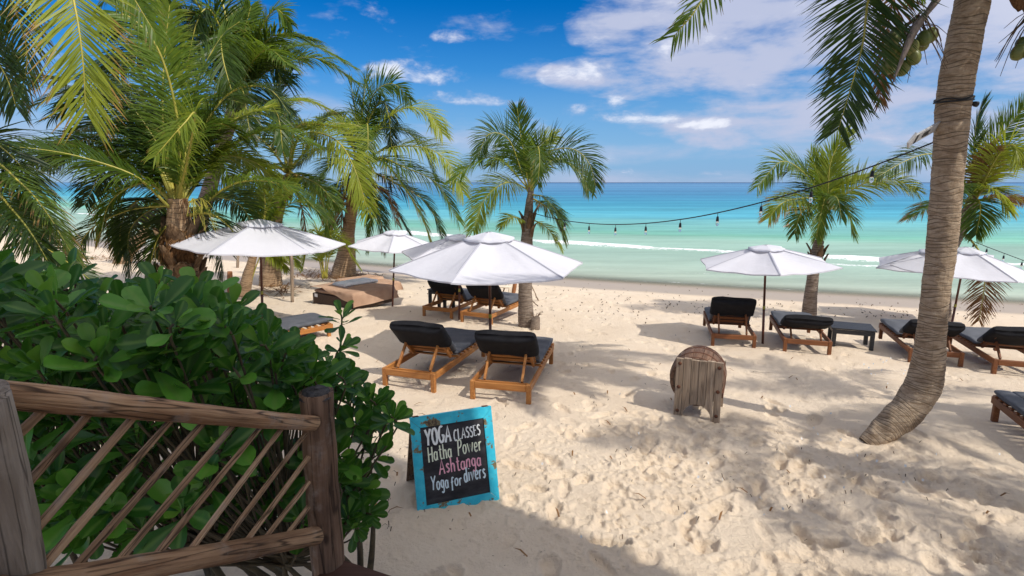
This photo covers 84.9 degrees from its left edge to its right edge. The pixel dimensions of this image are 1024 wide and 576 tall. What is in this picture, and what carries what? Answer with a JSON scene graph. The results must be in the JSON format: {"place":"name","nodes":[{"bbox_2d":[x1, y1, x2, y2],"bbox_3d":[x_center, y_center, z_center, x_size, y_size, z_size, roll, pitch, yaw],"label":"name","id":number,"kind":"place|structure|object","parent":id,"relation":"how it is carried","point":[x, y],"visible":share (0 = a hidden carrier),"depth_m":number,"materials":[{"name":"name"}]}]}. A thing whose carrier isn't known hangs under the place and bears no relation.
{"place":"outdoors","nodes":[
{"label":"outdoors","id":0,"kind":"place"},
{"bbox_2d":[67,254,401,298],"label":"palm litter","id":1,"kind":"object","parent":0,"point":[303,275],"visible":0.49,"depth_m":20.63,"materials":[{"name":"brown plant"}]},
{"bbox_2d":[0,232,1023,575],"bbox_3d":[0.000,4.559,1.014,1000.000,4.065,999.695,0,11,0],"label":"sand","id":2,"kind":"structure","parent":0,"point":[882,520],"depth_m":5.89,"materials":[{"name":"beige sand"}]},
{"bbox_2d":[0,119,104,278],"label":"coconut palm","id":3,"kind":"object","parent":2,"relation":"on","point":[30,219],"visible":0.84,"depth_m":5.97,"materials":[{"name":"green plant"}]},
{"bbox_2d":[0,0,170,154],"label":"coconut palm","id":4,"kind":"object","parent":2,"relation":"on","point":[11,60],"visible":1,"depth_m":4.77,"materials":[{"name":"green plant"}]},
{"bbox_2d":[106,201,159,263],"bbox_3d":[-15.589,-2.268,23.693,2.945,3.036,2.029,0,11,0],"label":"coconut palm","id":5,"kind":"object","parent":2,"relation":"on","point":[134,238],"visible":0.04,"depth_m":23.59,"materials":[{"name":"plant"}]},
{"bbox_2d":[0,0,336,288],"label":"coconut palm","id":6,"kind":"object","parent":2,"relation":"on","point":[169,140],"visible":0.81,"depth_m":9.99,"materials":[{"name":"green plant"}]},
{"bbox_2d":[0,379,344,575],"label":"rustic fence","id":7,"kind":"object","parent":2,"relation":"on","point":[23,523],"visible":0.99,"depth_m":1.48,"materials":[{"name":"brown wood"}]},
{"bbox_2d":[0,246,414,575],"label":"sea lettuce hedge","id":8,"kind":"object","parent":2,"relation":"on","point":[188,335],"visible":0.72,"depth_m":2.05,"materials":[{"name":"green plant"}]},
{"bbox_2d":[50,0,366,256],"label":"coconut palm","id":9,"kind":"object","parent":2,"relation":"on","point":[262,48],"visible":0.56,"depth_m":13.40,"materials":[{"name":"green plant"}]},
{"bbox_2d":[227,271,232,291],"bbox_3d":[-7.386,-0.012,14.660,0.203,0.865,0.148,0,11,0],"label":"wooden post","id":10,"kind":"object","parent":2,"relation":"on","point":[229,274],"visible":0.26,"depth_m":14.55,"materials":[{"name":"brown wood"}]},
{"bbox_2d":[236,256,239,267],"bbox_3d":[-11.780,-1.094,24.051,0.194,0.666,0.134,0,11,0],"label":"wooden stake","id":11,"kind":"object","parent":2,"relation":"on","point":[237,262],"visible":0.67,"depth_m":24.00,"materials":[{"name":"grey wood"}]},
{"bbox_2d":[164,219,345,317],"bbox_3d":[-4.800,-0.094,10.736,2.864,2.441,3.106,3,11,-1],"label":"parasol","id":12,"kind":"object","parent":2,"relation":"on","point":[260,238],"visible":0.99,"depth_m":9.96,"materials":[{"name":"fabric"}]},
{"bbox_2d":[211,163,331,296],"bbox_3d":[-6.538,-1.518,15.032,3.520,3.820,1.414,0,11,0],"label":"coconut palm","id":13,"kind":"object","parent":2,"relation":"on","point":[246,281],"visible":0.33,"depth_m":14.91,"materials":[{"name":"green plant"}]},
{"bbox_2d":[289,256,293,301],"bbox_3d":[-5.742,-0.250,14.606,0.153,1.462,0.104,0,11,0],"label":"wooden stake","id":14,"kind":"object","parent":2,"relation":"on","point":[291,277],"visible":0.78,"depth_m":14.57,"materials":[{"name":"grey wood"}]},
{"bbox_2d":[225,64,385,286],"bbox_3d":[-6.522,-3.275,16.716,3.832,7.037,5.497,-9,14,-40],"label":"coconut palm","id":15,"kind":"object","parent":2,"relation":"on","point":[319,187],"visible":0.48,"depth_m":16.16,"materials":[{"name":"green plant"}]},
{"bbox_2d":[281,313,333,336],"bbox_3d":[-4.269,0.614,10.016,0.820,0.883,1.940,9,14,41],"label":"sun lounger","id":16,"kind":"object","parent":2,"relation":"on","point":[306,320],"visible":0.24,"depth_m":10.26,"materials":[{"name":"grey fabric"}]},
{"bbox_2d":[313,288,391,308],"bbox_3d":[-4.169,0.183,14.664,1.556,0.421,1.346,7,13,32],"label":"daybed","id":17,"kind":"object","parent":2,"relation":"on","point":[322,296],"visible":0.34,"depth_m":14.29,"materials":[{"name":"wicker"}]},
{"bbox_2d":[310,280,398,307],"bbox_3d":[-4.138,0.096,14.624,1.753,0.387,1.580,7,13,32],"label":"cloth cover","id":18,"kind":"object","parent":17,"relation":"on","point":[364,294],"visible":0.7,"depth_m":14.18,"materials":[{"name":"brown fabric"}]},
{"bbox_2d":[332,277,377,287],"bbox_3d":[-4.153,-0.144,14.884,0.500,0.151,1.150,7,11,32],"label":"mattress pad","id":19,"kind":"object","parent":17,"relation":"on","point":[352,282],"visible":0.94,"depth_m":14.65,"materials":[{"name":"grey fabric"}]},
{"bbox_2d":[318,560,389,575],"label":"timber deck","id":20,"kind":"structure","parent":2,"relation":"on","point":[346,568],"depth_m":2.31,"materials":[{"name":"brown wood"}]},
{"bbox_2d":[292,60,472,278],"bbox_3d":[-4.917,-4.066,20.199,7.285,8.118,4.876,0,11,0],"label":"coconut palm","id":21,"kind":"object","parent":2,"relation":"on","point":[345,262],"visible":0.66,"depth_m":19.37,"materials":[{"name":"green plant"}]},
{"bbox_2d":[348,230,428,305],"bbox_3d":[-3.064,-0.377,14.502,2.226,2.249,2.434,4,11,-1],"label":"parasol","id":22,"kind":"object","parent":2,"relation":"on","point":[393,242],"visible":0.9,"depth_m":13.88,"materials":[{"name":"fabric"}]},
{"bbox_2d":[382,320,485,392],"bbox_3d":[-1.095,0.799,8.429,0.820,0.926,1.940,4,11,19],"label":"sun lounger","id":23,"kind":"object","parent":2,"relation":"on","point":[418,337],"visible":0.91,"depth_m":7.80,"materials":[{"name":"black fabric"}]},
{"bbox_2d":[402,234,470,319],"bbox_3d":[-1.184,-0.113,12.611,2.684,2.208,2.568,1,11,0],"label":"parasol","id":24,"kind":"object","parent":2,"relation":"on","point":[416,252],"visible":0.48,"depth_m":12.30,"materials":[{"name":"fabric"}]},
{"bbox_2d":[427,288,454,310],"bbox_3d":[-1.769,0.288,14.116,0.540,0.574,0.492,5,12,24],"label":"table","id":25,"kind":"object","parent":2,"relation":"on","point":[430,292],"visible":0.22,"depth_m":13.96,"materials":[{"name":"black wood"}]},
{"bbox_2d":[406,405,499,510],"bbox_3d":[-0.549,1.451,4.967,0.720,0.822,0.580,-4,11,-21],"label":"chalkboard sign","id":26,"kind":"object","parent":2,"relation":"on","point":[451,460],"visible":0.99,"depth_m":4.81,"materials":[{"name":"blue paint"}]},
{"bbox_2d":[422,280,486,318],"bbox_3d":[-1.352,0.128,13.837,0.820,0.931,1.940,5,12,24],"label":"sun lounger","id":27,"kind":"object","parent":2,"relation":"on","point":[446,291],"visible":0.71,"depth_m":13.27,"materials":[{"name":"black fabric"}]},
{"bbox_2d":[389,232,582,328],"bbox_3d":[-0.362,0.249,9.201,3.126,2.344,3.070,0,11,0],"label":"parasol","id":28,"kind":"object","parent":2,"relation":"on","point":[489,259],"visible":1,"depth_m":8.39,"materials":[{"name":"fabric"}]},
{"bbox_2d":[460,285,517,324],"bbox_3d":[-0.376,0.228,13.170,0.820,0.934,1.940,5,12,26],"label":"sun lounger","id":29,"kind":"object","parent":2,"relation":"on","point":[480,295],"visible":0.77,"depth_m":12.63,"materials":[{"name":"black fabric"}]},
{"bbox_2d":[499,285,511,292],"bbox_3d":[-0.230,0.145,16.357,0.421,0.415,0.340,3,11,17],"label":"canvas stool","id":30,"kind":"object","parent":2,"relation":"on","point":[507,286],"visible":0.39,"depth_m":16.24,"materials":[{"name":"white fabric"}]},
{"bbox_2d":[470,329,553,404],"bbox_3d":[0.063,0.885,8.007,0.820,0.918,1.940,2,11,13],"label":"sun lounger","id":31,"kind":"object","parent":2,"relation":"on","point":[527,348],"visible":0.99,"depth_m":7.32,"materials":[{"name":"black fabric"}]},
{"bbox_2d":[512,284,516,292],"bbox_3d":[0.056,0.018,15.510,0.250,1.094,0.117,0,11,0],"label":"wooden post","id":32,"kind":"object","parent":2,"relation":"on","point":[514,286],"visible":0.18,"depth_m":15.46,"materials":[{"name":"brown wood"}]},
{"bbox_2d":[442,97,609,327],"bbox_3d":[0.259,-1.427,11.518,3.287,4.876,2.498,0,11,0],"label":"coconut palm","id":33,"kind":"object","parent":2,"relation":"on","point":[529,164],"visible":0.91,"depth_m":11.06,"materials":[{"name":"green plant"}]},
{"bbox_2d":[530,310,542,330],"bbox_3d":[0.496,0.695,11.868,0.289,0.470,0.214,-6,12,-30],"label":"palm stump","id":34,"kind":"object","parent":2,"relation":"on","point":[535,322],"visible":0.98,"depth_m":11.81,"materials":[{"name":"brown wood"}]},
{"bbox_2d":[263,289,948,552],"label":"twigs and leaf bits","id":35,"kind":"object","parent":2,"relation":"on","point":[631,481],"visible":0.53,"depth_m":5.09,"materials":[{"name":"brown plant"}]},
{"bbox_2d":[272,282,1023,323],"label":"seaweed bits","id":36,"kind":"object","parent":2,"relation":"on","point":[728,294],"visible":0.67,"depth_m":16.14,"materials":[{"name":"brown plant"}]},
{"bbox_2d":[349,355,1000,537],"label":"shell bits","id":37,"kind":"object","parent":2,"relation":"on","point":[800,438],"visible":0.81,"depth_m":5.60,"materials":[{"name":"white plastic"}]},
{"bbox_2d":[376,331,1008,556],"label":"dry leaf scraps","id":38,"kind":"object","parent":2,"relation":"on","point":[987,511],"visible":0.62,"depth_m":4.91,"materials":[{"name":"brown plant"}]},
{"bbox_2d":[670,345,726,422],"bbox_3d":[2.290,1.161,6.909,0.650,0.826,0.679,5,12,23],"label":"barrel stand","id":39,"kind":"object","parent":2,"relation":"on","point":[698,375],"visible":0.99,"depth_m":6.61,"materials":[{"name":"grey wood"}]},
{"bbox_2d":[703,296,756,347],"bbox_3d":[4.438,0.540,11.493,0.820,0.961,1.940,3,11,14],"label":"sun lounger","id":40,"kind":"object","parent":2,"relation":"on","point":[724,310],"visible":1,"depth_m":10.87,"materials":[{"name":"black fabric"}]},
{"bbox_2d":[700,245,842,343],"bbox_3d":[4.951,0.260,10.993,2.566,2.229,2.589,-3,11,0],"label":"parasol","id":41,"kind":"object","parent":2,"relation":"on","point":[766,260],"visible":1,"depth_m":10.37,"materials":[{"name":"fabric"}]},
{"bbox_2d":[769,311,833,354],"bbox_3d":[5.693,0.717,11.128,0.820,0.743,1.940,3,11,17],"label":"sun lounger","id":42,"kind":"object","parent":2,"relation":"on","point":[808,322],"visible":0.99,"depth_m":10.34,"materials":[{"name":"black fabric"}]},
{"bbox_2d":[650,0,1023,444],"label":"coconut palm","id":43,"kind":"object","parent":2,"relation":"on","point":[908,407],"visible":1,"depth_m":5.35,"materials":[{"name":"brown plant"}]},
{"bbox_2d":[531,95,979,234],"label":"string lights","id":44,"kind":"object","parent":43,"relation":"hanging from","point":[974,104],"visible":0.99,"depth_m":6.86,"materials":[{"name":"black"}]},
{"bbox_2d":[907,121,939,147],"bbox_3d":[3.965,-1.485,5.407,0.626,0.279,0.087,-7,13,-35],"label":"arrow board","id":45,"kind":"object","parent":43,"relation":"attached to","point":[920,135],"visible":1,"depth_m":5.37,"materials":[{"name":"white wood"}]},
{"bbox_2d":[747,125,926,315],"bbox_3d":[7.887,-1.600,14.179,4.834,5.044,3.195,0,11,0],"label":"coconut palm","id":46,"kind":"object","parent":2,"relation":"on","point":[831,196],"visible":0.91,"depth_m":13.31,"materials":[{"name":"green plant"}]},
{"bbox_2d":[827,321,876,350],"bbox_3d":[6.692,0.950,11.078,0.760,0.424,0.612,4,11,22],"label":"table","id":47,"kind":"object","parent":2,"relation":"on","point":[865,330],"visible":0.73,"depth_m":10.90,"materials":[{"name":"black wood"}]},
{"bbox_2d":[878,319,965,366],"bbox_3d":[7.650,0.820,10.542,0.820,0.811,1.940,4,11,19],"label":"sun lounger","id":48,"kind":"object","parent":2,"relation":"on","point":[895,330],"visible":0.65,"depth_m":9.98,"materials":[{"name":"black fabric"}]},
{"bbox_2d":[876,249,993,272],"bbox_3d":[11.264,0.009,14.954,2.912,2.172,2.661,-7,11,1],"label":"parasol","id":49,"kind":"object","parent":2,"relation":"on","point":[885,262],"visible":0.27,"depth_m":14.93,"materials":[{"name":"fabric"}]},
{"bbox_2d":[863,89,1023,326],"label":"coconut palm","id":50,"kind":"object","parent":2,"relation":"on","point":[985,166],"visible":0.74,"depth_m":12.40,"materials":[{"name":"green plant"}]},
{"bbox_2d":[965,238,1023,267],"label":"string lights","id":51,"kind":"object","parent":50,"relation":"hanging from","point":[1003,258],"visible":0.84,"depth_m":12.42,"materials":[{"name":"black"}]},
{"bbox_2d":[890,247,1023,321],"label":"parasol","id":52,"kind":"object","parent":2,"relation":"on","point":[974,264],"visible":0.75,"depth_m":11.98,"materials":[{"name":"fabric"}]},
{"bbox_2d":[949,326,1023,373],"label":"sun lounger","id":53,"kind":"object","parent":2,"relation":"on","point":[997,338],"visible":0.92,"depth_m":9.32,"materials":[{"name":"black fabric"}]},
{"bbox_2d":[990,390,1023,428],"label":"sun lounger","id":54,"kind":"object","parent":2,"relation":"on","point":[1002,400],"visible":1,"depth_m":6.54,"materials":[{"name":"brown wood"}]},
{"bbox_2d":[0,182,1023,299],"bbox_3d":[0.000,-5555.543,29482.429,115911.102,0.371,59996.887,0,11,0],"label":"sea","id":55,"kind":"structure","parent":0,"point":[665,252],"depth_m":47.93,"materials":[{"name":"teal liquid"}]},
{"bbox_2d":[0,0,1023,181],"label":"sky","id":56,"kind":"structure","parent":0,"point":[708,113],"materials":[{"name":"blue"}]},
{"bbox_3d":[-4.339,-0.012,16.818,1.400,0.361,1.150,8,14,38],"label":"daybed","id":57,"kind":"object","parent":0,"visible":0},
{"bbox_2d":[335,274,403,289],"bbox_3d":[-4.333,-0.072,16.798,1.638,0.418,1.402,8,14,38],"label":"cloth cover","id":58,"kind":"object","parent":57,"relation":"on","point":[397,284],"visible":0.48,"depth_m":16.84,"materials":[{"name":"beige fabric"}]}
]}

